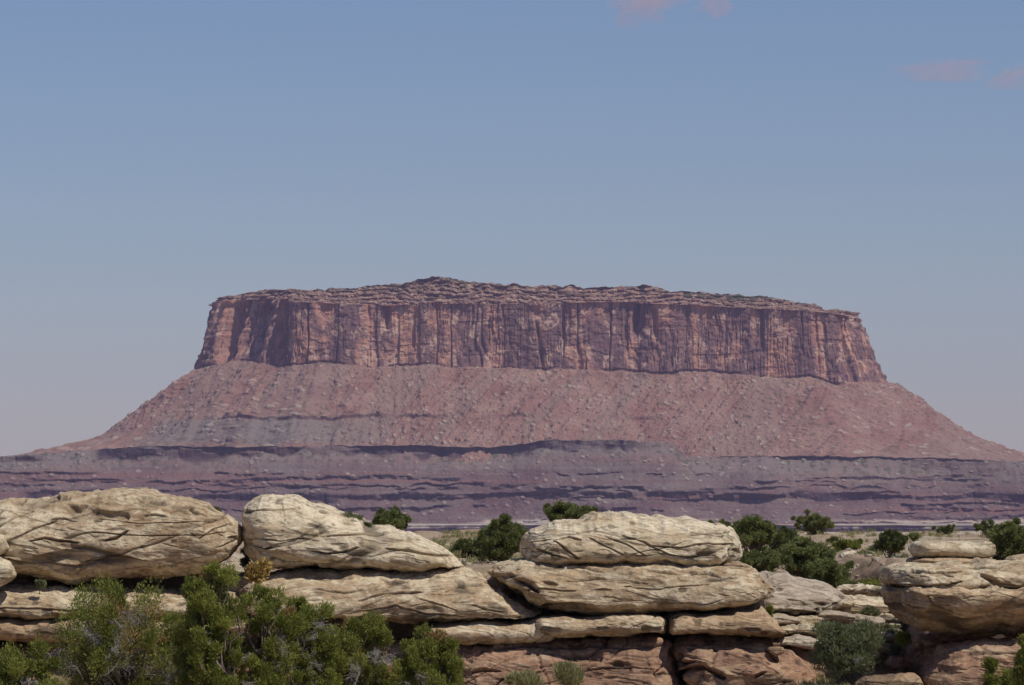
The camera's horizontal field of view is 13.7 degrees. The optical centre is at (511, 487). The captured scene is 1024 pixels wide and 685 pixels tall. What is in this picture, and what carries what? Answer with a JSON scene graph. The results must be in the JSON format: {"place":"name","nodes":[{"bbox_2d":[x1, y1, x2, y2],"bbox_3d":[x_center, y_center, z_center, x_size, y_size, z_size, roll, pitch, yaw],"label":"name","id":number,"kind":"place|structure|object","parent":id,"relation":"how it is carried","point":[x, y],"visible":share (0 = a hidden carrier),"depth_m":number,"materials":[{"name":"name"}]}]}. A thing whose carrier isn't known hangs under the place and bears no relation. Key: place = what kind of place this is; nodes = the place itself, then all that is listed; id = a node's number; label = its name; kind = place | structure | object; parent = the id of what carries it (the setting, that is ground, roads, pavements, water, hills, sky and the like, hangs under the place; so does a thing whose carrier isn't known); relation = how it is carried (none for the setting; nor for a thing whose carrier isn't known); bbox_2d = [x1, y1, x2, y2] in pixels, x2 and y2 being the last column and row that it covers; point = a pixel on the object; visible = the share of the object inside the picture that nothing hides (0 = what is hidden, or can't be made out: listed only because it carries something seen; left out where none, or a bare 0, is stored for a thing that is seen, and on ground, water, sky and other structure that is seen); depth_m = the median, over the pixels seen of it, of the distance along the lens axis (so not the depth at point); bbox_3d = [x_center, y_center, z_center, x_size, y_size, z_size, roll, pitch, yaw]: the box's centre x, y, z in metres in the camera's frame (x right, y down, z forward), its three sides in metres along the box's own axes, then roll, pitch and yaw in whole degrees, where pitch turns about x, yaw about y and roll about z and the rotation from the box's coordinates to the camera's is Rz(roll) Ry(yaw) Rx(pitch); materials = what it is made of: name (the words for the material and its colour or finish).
{"place":"outdoors","nodes":[
{"label":"outdoors","id":0,"kind":"place"},
{"bbox_2d":[4,529,991,683],"bbox_3d":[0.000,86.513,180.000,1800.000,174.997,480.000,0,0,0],"label":"ground","id":1,"kind":"structure","parent":0,"point":[867,566],"depth_m":172.26,"materials":[{"name":"beige stone"}]},
{"bbox_2d":[0,634,69,684],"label":"juniper tree","id":2,"kind":"object","parent":1,"relation":"on","point":[17,669],"visible":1,"depth_m":82.87,"materials":[{"name":"green plant"}]},
{"bbox_2d":[35,579,46,593],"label":"shrub","id":3,"kind":"object","parent":1,"relation":"on","point":[41,583],"visible":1,"depth_m":147.23,"materials":[{"name":"green plant"}]},
{"bbox_2d":[40,573,188,684],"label":"juniper tree","id":4,"kind":"object","parent":1,"relation":"on","point":[114,639],"visible":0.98,"depth_m":85.49,"materials":[{"name":"green plant"}]},
{"bbox_2d":[168,560,248,684],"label":"juniper tree","id":5,"kind":"object","parent":1,"relation":"on","point":[204,625],"visible":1,"depth_m":83.71,"materials":[{"name":"green plant"}]},
{"bbox_2d":[0,635,442,684],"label":"red rock band","id":6,"kind":"object","parent":1,"relation":"on","point":[395,645],"visible":0.09,"depth_m":148.47,"materials":[{"name":"stone"}]},
{"bbox_2d":[0,615,279,643],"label":"sandstone slab","id":7,"kind":"structure","parent":6,"relation":"on","point":[17,629],"depth_m":147.03,"materials":[{"name":"beige stone"}]},
{"bbox_2d":[0,581,253,619],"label":"sandstone slab","id":8,"kind":"structure","parent":7,"relation":"on","point":[25,601],"depth_m":147.54,"materials":[{"name":"beige stone"}]},
{"bbox_2d":[0,557,16,586],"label":"rounded stone","id":9,"kind":"object","parent":8,"relation":"on","point":[8,573],"visible":1,"depth_m":146.45,"materials":[{"name":"beige stone"}]},
{"bbox_2d":[0,534,8,554],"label":"rounded stone","id":10,"kind":"object","parent":9,"relation":"on","point":[4,547],"visible":1,"depth_m":146.84,"materials":[{"name":"beige stone"}]},
{"bbox_2d":[0,487,242,584],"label":"sandstone boulder","id":11,"kind":"object","parent":8,"relation":"on","point":[72,537],"visible":0.97,"depth_m":147.82,"materials":[{"name":"beige stone"}]},
{"bbox_2d":[219,552,252,571],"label":"grey outcrop","id":12,"kind":"object","parent":1,"relation":"on","point":[235,557],"visible":0.09,"depth_m":153.97,"materials":[{"name":"beige stone"}]},
{"bbox_2d":[239,545,250,570],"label":"shrub","id":13,"kind":"object","parent":1,"relation":"on","point":[244,561],"visible":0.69,"depth_m":152.93,"materials":[{"name":"green plant"}]},
{"bbox_2d":[244,557,274,589],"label":"shrub","id":14,"kind":"object","parent":1,"relation":"on","point":[257,572],"visible":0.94,"depth_m":127.83,"materials":[{"name":"yellow plant"}]},
{"bbox_2d":[222,582,308,684],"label":"juniper tree","id":15,"kind":"object","parent":1,"relation":"on","point":[271,663],"visible":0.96,"depth_m":84.80,"materials":[{"name":"green plant"}]},
{"bbox_2d":[272,595,351,684],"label":"juniper tree","id":16,"kind":"object","parent":1,"relation":"on","point":[314,656],"visible":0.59,"depth_m":86.75,"materials":[{"name":"green plant"}]},
{"bbox_2d":[317,610,402,684],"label":"juniper tree","id":17,"kind":"object","parent":1,"relation":"on","point":[367,668],"visible":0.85,"depth_m":87.69,"materials":[{"name":"green plant"}]},
{"bbox_2d":[370,505,413,529],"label":"pinyon tree","id":18,"kind":"object","parent":1,"relation":"on","point":[395,517],"visible":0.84,"depth_m":177.79,"materials":[{"name":"green plant"}]},
{"bbox_2d":[389,620,465,684],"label":"juniper tree","id":19,"kind":"object","parent":1,"relation":"on","point":[435,668],"visible":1,"depth_m":84.77,"materials":[{"name":"green plant"}]},
{"bbox_2d":[449,538,474,557],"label":"pinyon tree","id":20,"kind":"object","parent":1,"relation":"on","point":[464,545],"visible":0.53,"depth_m":184.64,"materials":[{"name":"green plant"}]},
{"bbox_2d":[470,513,527,562],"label":"pinyon tree","id":21,"kind":"object","parent":1,"relation":"on","point":[498,540],"visible":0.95,"depth_m":171.43,"materials":[{"name":"green plant"}]},
{"bbox_2d":[503,667,544,684],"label":"shrub","id":22,"kind":"object","parent":1,"relation":"on","point":[527,677],"visible":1,"depth_m":142.38,"materials":[{"name":"green plant"}]},
{"bbox_2d":[444,633,685,684],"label":"red block","id":23,"kind":"structure","parent":1,"relation":"on","point":[642,659],"depth_m":146.92,"materials":[{"name":"stone"}]},
{"bbox_2d":[414,616,554,644],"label":"ledge slab","id":24,"kind":"structure","parent":23,"relation":"on","point":[501,631],"depth_m":147.11,"materials":[{"name":"stone"}]},
{"bbox_2d":[229,567,551,625],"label":"sandstone slab","id":25,"kind":"structure","parent":24,"relation":"on","point":[444,595],"depth_m":147.57,"materials":[{"name":"beige stone"}]},
{"bbox_2d":[241,494,463,571],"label":"sandstone boulder","id":26,"kind":"object","parent":25,"relation":"on","point":[289,531],"visible":0.99,"depth_m":148.25,"materials":[{"name":"beige stone"}]},
{"bbox_2d":[340,510,363,520],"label":"shrub","id":27,"kind":"object","parent":26,"relation":"on","point":[353,515],"visible":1,"depth_m":149.55,"materials":[{"name":"green plant"}]},
{"bbox_2d":[363,521,372,526],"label":"shrub","id":28,"kind":"object","parent":26,"relation":"on","point":[369,524],"visible":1,"depth_m":149.75,"materials":[{"name":"green plant"}]},
{"bbox_2d":[535,612,666,637],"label":"ledge slab","id":29,"kind":"structure","parent":23,"relation":"on","point":[563,625],"depth_m":146.78,"materials":[{"name":"stone"}]},
{"bbox_2d":[487,558,776,614],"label":"layered rock","id":30,"kind":"object","parent":29,"relation":"on","point":[601,589],"visible":0.92,"depth_m":147.48,"materials":[{"name":"stone"}]},
{"bbox_2d":[519,510,742,565],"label":"sandstone dome","id":31,"kind":"structure","parent":30,"relation":"on","point":[609,537],"depth_m":148.42,"materials":[{"name":"beige stone"}]},
{"bbox_2d":[723,561,751,571],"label":"brown stone","id":32,"kind":"object","parent":30,"relation":"on","point":[740,566],"visible":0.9,"depth_m":148.32,"materials":[{"name":"beige stone"}]},
{"bbox_2d":[551,659,587,684],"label":"shrub","id":33,"kind":"object","parent":1,"relation":"on","point":[568,673],"visible":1,"depth_m":141.81,"materials":[{"name":"green plant"}]},
{"bbox_2d":[542,500,598,521],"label":"pinyon tree","id":34,"kind":"object","parent":1,"relation":"on","point":[560,510],"visible":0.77,"depth_m":171.66,"materials":[{"name":"green plant"}]},
{"bbox_2d":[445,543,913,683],"bbox_3d":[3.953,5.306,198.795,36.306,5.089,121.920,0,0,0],"label":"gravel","id":35,"kind":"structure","parent":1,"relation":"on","point":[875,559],"depth_m":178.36,"materials":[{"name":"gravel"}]},
{"bbox_2d":[431,527,992,684],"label":"grass","id":36,"kind":"structure","parent":1,"relation":"on","point":[819,679],"depth_m":238.37,"materials":[{"name":"green plant"}]},
{"bbox_2d":[707,518,726,523],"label":"pinyon tree","id":37,"kind":"object","parent":1,"relation":"on","point":[722,521],"visible":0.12,"depth_m":199.88,"materials":[{"name":"green plant"}]},
{"bbox_2d":[671,634,817,684],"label":"red block","id":38,"kind":"structure","parent":1,"relation":"on","point":[703,659],"depth_m":146.68,"materials":[{"name":"stone"}]},
{"bbox_2d":[662,602,787,638],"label":"ledge slab","id":39,"kind":"structure","parent":38,"relation":"on","point":[756,619],"depth_m":146.79,"materials":[{"name":"beige stone"}]},
{"bbox_2d":[765,604,773,617],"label":"shrub","id":40,"kind":"object","parent":39,"relation":"on","point":[769,608],"visible":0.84,"depth_m":150.41,"materials":[{"name":"green plant"}]},
{"bbox_2d":[767,642,784,655],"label":"stone","id":41,"kind":"object","parent":38,"relation":"on","point":[775,649],"visible":1,"depth_m":146.64,"materials":[{"name":"stone"}]},
{"bbox_2d":[723,513,786,552],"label":"pinyon tree","id":42,"kind":"object","parent":1,"relation":"on","point":[755,532],"visible":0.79,"depth_m":189.38,"materials":[{"name":"green plant"}]},
{"bbox_2d":[739,545,792,571],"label":"pinyon tree","id":43,"kind":"object","parent":1,"relation":"on","point":[763,560],"visible":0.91,"depth_m":169.73,"materials":[{"name":"green plant"}]},
{"bbox_2d":[769,525,801,550],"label":"pinyon tree","id":44,"kind":"object","parent":1,"relation":"on","point":[791,534],"visible":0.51,"depth_m":204.52,"materials":[{"name":"green plant"}]},
{"bbox_2d":[775,536,836,577],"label":"pinyon tree","id":45,"kind":"object","parent":1,"relation":"on","point":[800,550],"visible":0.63,"depth_m":171.29,"materials":[{"name":"green plant"}]},
{"bbox_2d":[783,646,837,678],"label":"red block","id":46,"kind":"structure","parent":1,"relation":"on","point":[801,653],"depth_m":149.36,"materials":[{"name":"stone"}]},
{"bbox_2d":[773,633,817,650],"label":"pale slab","id":47,"kind":"structure","parent":46,"relation":"on","point":[801,640],"depth_m":149.23,"materials":[{"name":"beige stone"}]},
{"bbox_2d":[780,623,817,635],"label":"pale slab","id":48,"kind":"structure","parent":47,"relation":"on","point":[799,628],"depth_m":150.32,"materials":[{"name":"beige stone"}]},
{"bbox_2d":[773,613,801,625],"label":"pale slab","id":49,"kind":"structure","parent":48,"relation":"on","point":[781,619],"depth_m":151.79,"materials":[{"name":"beige stone"}]},
{"bbox_2d":[789,614,821,625],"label":"pale slab","id":50,"kind":"structure","parent":48,"relation":"on","point":[808,618],"depth_m":152.16,"materials":[{"name":"beige stone"}]},
{"bbox_2d":[771,604,821,615],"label":"pale slab","id":51,"kind":"structure","parent":50,"relation":"on","point":[795,610],"depth_m":152.58,"materials":[{"name":"beige stone"}]},
{"bbox_2d":[759,570,852,610],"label":"grey outcrop","id":52,"kind":"object","parent":51,"relation":"on","point":[799,591],"visible":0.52,"depth_m":153.98,"materials":[{"name":"beige stone"}]},
{"bbox_2d":[841,597,854,608],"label":"pale slab","id":53,"kind":"structure","parent":52,"relation":"on","point":[847,604],"depth_m":154.00,"materials":[{"name":"beige stone"}]},
{"bbox_2d":[790,509,835,533],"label":"pinyon tree","id":54,"kind":"object","parent":1,"relation":"on","point":[814,522],"visible":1,"depth_m":291.57,"materials":[{"name":"green plant"}]},
{"bbox_2d":[800,532,845,534],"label":"slickrock swell","id":55,"kind":"structure","parent":1,"relation":"on","point":[828,532],"depth_m":298.45,"materials":[{"name":"beige stone"}]},
{"bbox_2d":[801,550,854,587],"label":"pinyon tree","id":56,"kind":"object","parent":1,"relation":"on","point":[828,569],"visible":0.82,"depth_m":165.59,"materials":[{"name":"green plant"}]},
{"bbox_2d":[826,535,838,543],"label":"shrub","id":57,"kind":"object","parent":1,"relation":"on","point":[832,538],"visible":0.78,"depth_m":249.85,"materials":[{"name":"green plant"}]},
{"bbox_2d":[813,610,855,624],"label":"pale slab","id":58,"kind":"structure","parent":1,"relation":"on","point":[844,618],"depth_m":152.57,"materials":[{"name":"beige stone"}]},
{"bbox_2d":[831,537,863,552],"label":"bush","id":59,"kind":"object","parent":1,"relation":"on","point":[840,544],"visible":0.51,"depth_m":211.82,"materials":[{"name":"green plant"}]},
{"bbox_2d":[806,617,889,684],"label":"shrub","id":60,"kind":"object","parent":1,"relation":"on","point":[845,652],"visible":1,"depth_m":143.90,"materials":[{"name":"green plant"}]},
{"bbox_2d":[845,580,863,583],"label":"shrub","id":61,"kind":"object","parent":1,"relation":"on","point":[851,582],"visible":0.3,"depth_m":165.96,"materials":[{"name":"green plant"}]},
{"bbox_2d":[839,550,873,557],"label":"pale slab","id":62,"kind":"structure","parent":1,"relation":"on","point":[842,554],"depth_m":200.70,"materials":[{"name":"beige stone"}]},
{"bbox_2d":[835,583,881,596],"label":"pale slab","id":63,"kind":"structure","parent":1,"relation":"on","point":[862,589],"depth_m":164.14,"materials":[{"name":"beige stone"}]},
{"bbox_2d":[854,549,872,553],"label":"shrub","id":64,"kind":"object","parent":1,"relation":"on","point":[858,552],"visible":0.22,"depth_m":194.94,"materials":[{"name":"green plant"}]},
{"bbox_2d":[856,575,881,586],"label":"shrub","id":65,"kind":"object","parent":1,"relation":"on","point":[873,581],"visible":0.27,"depth_m":167.94,"materials":[{"name":"green plant"}]},
{"bbox_2d":[866,544,883,553],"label":"shrub","id":66,"kind":"object","parent":1,"relation":"on","point":[873,549],"visible":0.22,"depth_m":204.82,"materials":[{"name":"green plant"}]},
{"bbox_2d":[856,626,896,642],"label":"pale slab","id":67,"kind":"structure","parent":1,"relation":"on","point":[890,639],"depth_m":151.07,"materials":[{"name":"grey stone"}]},
{"bbox_2d":[848,614,884,625],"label":"pale slab","id":68,"kind":"structure","parent":67,"relation":"on","point":[878,619],"depth_m":153.57,"materials":[{"name":"beige stone"}]},
{"bbox_2d":[859,605,881,616],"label":"shrub","id":69,"kind":"object","parent":68,"relation":"on","point":[868,610],"visible":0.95,"depth_m":154.85,"materials":[{"name":"green plant"}]},
{"bbox_2d":[879,642,890,652],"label":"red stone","id":70,"kind":"object","parent":1,"relation":"on","point":[888,647],"visible":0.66,"depth_m":150.51,"materials":[{"name":"stone"}]},
{"bbox_2d":[861,531,908,536],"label":"slickrock swell","id":71,"kind":"structure","parent":1,"relation":"on","point":[878,534],"depth_m":290.26,"materials":[{"name":"beige stone"}]},
{"bbox_2d":[855,672,923,684],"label":"flat slab","id":72,"kind":"structure","parent":1,"relation":"on","point":[908,678],"depth_m":142.52,"materials":[{"name":"beige stone"}]},
{"bbox_2d":[875,612,903,627],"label":"pale slab","id":73,"kind":"structure","parent":1,"relation":"on","point":[889,618],"depth_m":155.78,"materials":[{"name":"beige stone"}]},
{"bbox_2d":[840,594,889,613],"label":"pale slab","id":74,"kind":"structure","parent":73,"relation":"on","point":[860,601],"depth_m":155.99,"materials":[{"name":"beige stone"}]},
{"bbox_2d":[877,621,902,643],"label":"shrub","id":75,"kind":"object","parent":1,"relation":"on","point":[885,627],"visible":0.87,"depth_m":151.88,"materials":[{"name":"green plant"}]},
{"bbox_2d":[873,528,909,557],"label":"pinyon tree","id":76,"kind":"object","parent":1,"relation":"on","point":[891,541],"visible":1,"depth_m":187.70,"materials":[{"name":"green plant"}]},
{"bbox_2d":[884,656,906,668],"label":"red stone","id":77,"kind":"object","parent":1,"relation":"on","point":[893,662],"visible":1,"depth_m":148.90,"materials":[{"name":"stone"}]},
{"bbox_2d":[888,643,903,656],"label":"shrub","id":78,"kind":"object","parent":1,"relation":"on","point":[895,649],"visible":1,"depth_m":149.89,"materials":[{"name":"green plant"}]},
{"bbox_2d":[891,552,909,557],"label":"shrub","id":79,"kind":"object","parent":1,"relation":"on","point":[901,556],"visible":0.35,"depth_m":174.92,"materials":[{"name":"green plant"}]},
{"bbox_2d":[892,630,913,653],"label":"shrub","id":80,"kind":"object","parent":1,"relation":"on","point":[903,639],"visible":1,"depth_m":147.86,"materials":[{"name":"green plant"}]},
{"bbox_2d":[908,530,919,541],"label":"shrub","id":81,"kind":"object","parent":1,"relation":"on","point":[914,537],"visible":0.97,"depth_m":239.88,"materials":[{"name":"green plant"}]},
{"bbox_2d":[931,524,955,534],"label":"pinyon tree","id":82,"kind":"object","parent":1,"relation":"on","point":[949,528],"visible":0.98,"depth_m":299.81,"materials":[{"name":"green plant"}]},
{"bbox_2d":[933,530,982,534],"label":"slickrock swell","id":83,"kind":"structure","parent":1,"relation":"on","point":[973,532],"depth_m":301.96,"materials":[{"name":"beige stone"}]},
{"bbox_2d":[902,633,1023,676],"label":"rock pedestal","id":84,"kind":"object","parent":1,"relation":"on","point":[919,651],"visible":0.28,"depth_m":149.34,"materials":[{"name":"stone"}]},
{"bbox_2d":[880,584,1023,637],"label":"overhanging rock","id":85,"kind":"object","parent":84,"relation":"on","point":[989,610],"visible":0.79,"depth_m":143.69,"materials":[{"name":"beige stone"}]},
{"bbox_2d":[880,557,1023,589],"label":"overhanging rock","id":86,"kind":"object","parent":85,"relation":"on","point":[977,573],"visible":0.95,"depth_m":144.07,"materials":[{"name":"stone"}]},
{"bbox_2d":[906,557,995,563],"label":"thin slab","id":87,"kind":"structure","parent":86,"relation":"on","point":[934,560],"depth_m":147.49,"materials":[{"name":"beige stone"}]},
{"bbox_2d":[909,540,995,557],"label":"cap slab","id":88,"kind":"structure","parent":87,"relation":"on","point":[958,549],"depth_m":147.64,"materials":[{"name":"beige stone"}]},
{"bbox_2d":[920,637,1020,684],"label":"red boulder","id":89,"kind":"object","parent":1,"relation":"on","point":[953,663],"visible":0.81,"depth_m":143.26,"materials":[{"name":"stone"}]},
{"bbox_2d":[992,634,1005,638],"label":"stone","id":90,"kind":"object","parent":89,"relation":"on","point":[999,636],"visible":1,"depth_m":143.73,"materials":[{"name":"beige stone"}]},
{"bbox_2d":[973,519,999,538],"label":"pinyon tree","id":91,"kind":"object","parent":1,"relation":"on","point":[983,526],"visible":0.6,"depth_m":269.89,"materials":[{"name":"green plant"}]},
{"bbox_2d":[980,656,999,684],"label":"juniper bush","id":92,"kind":"object","parent":1,"relation":"on","point":[990,665],"visible":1,"depth_m":95.92,"materials":[{"name":"green plant"}]},
{"bbox_2d":[997,666,1012,684],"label":"juniper bush","id":93,"kind":"object","parent":1,"relation":"on","point":[1006,681],"visible":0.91,"depth_m":93.93,"materials":[{"name":"green plant"}]},
{"bbox_2d":[987,517,1023,559],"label":"pinyon tree","id":94,"kind":"object","parent":1,"relation":"on","point":[1007,538],"visible":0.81,"depth_m":159.59,"materials":[{"name":"green plant"}]},
{"bbox_2d":[1004,554,1023,560],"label":"rounded stone","id":95,"kind":"object","parent":1,"relation":"on","point":[1016,557],"visible":0.25,"depth_m":149.90,"materials":[{"name":"stone"}]},
{"bbox_2d":[1007,633,1023,684],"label":"juniper bush","id":96,"kind":"object","parent":1,"relation":"on","point":[1017,673],"visible":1,"depth_m":91.89,"materials":[{"name":"green plant"}]},
{"bbox_2d":[0,439,1023,531],"bbox_3d":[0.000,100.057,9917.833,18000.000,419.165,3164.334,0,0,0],"label":"terraced hills","id":97,"kind":"structure","parent":0,"point":[432,488],"depth_m":9540.80,"materials":[{"name":"stone"}]},
{"bbox_2d":[18,276,1023,462],"bbox_3d":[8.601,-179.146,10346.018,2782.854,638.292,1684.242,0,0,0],"label":"mesa","id":98,"kind":"structure","parent":97,"relation":"on","point":[441,361],"depth_m":9978.78,"materials":[{"name":"brown stone"}]},
{"bbox_2d":[0,0,1023,455],"label":"sky","id":99,"kind":"structure","parent":0,"point":[161,160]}
]}

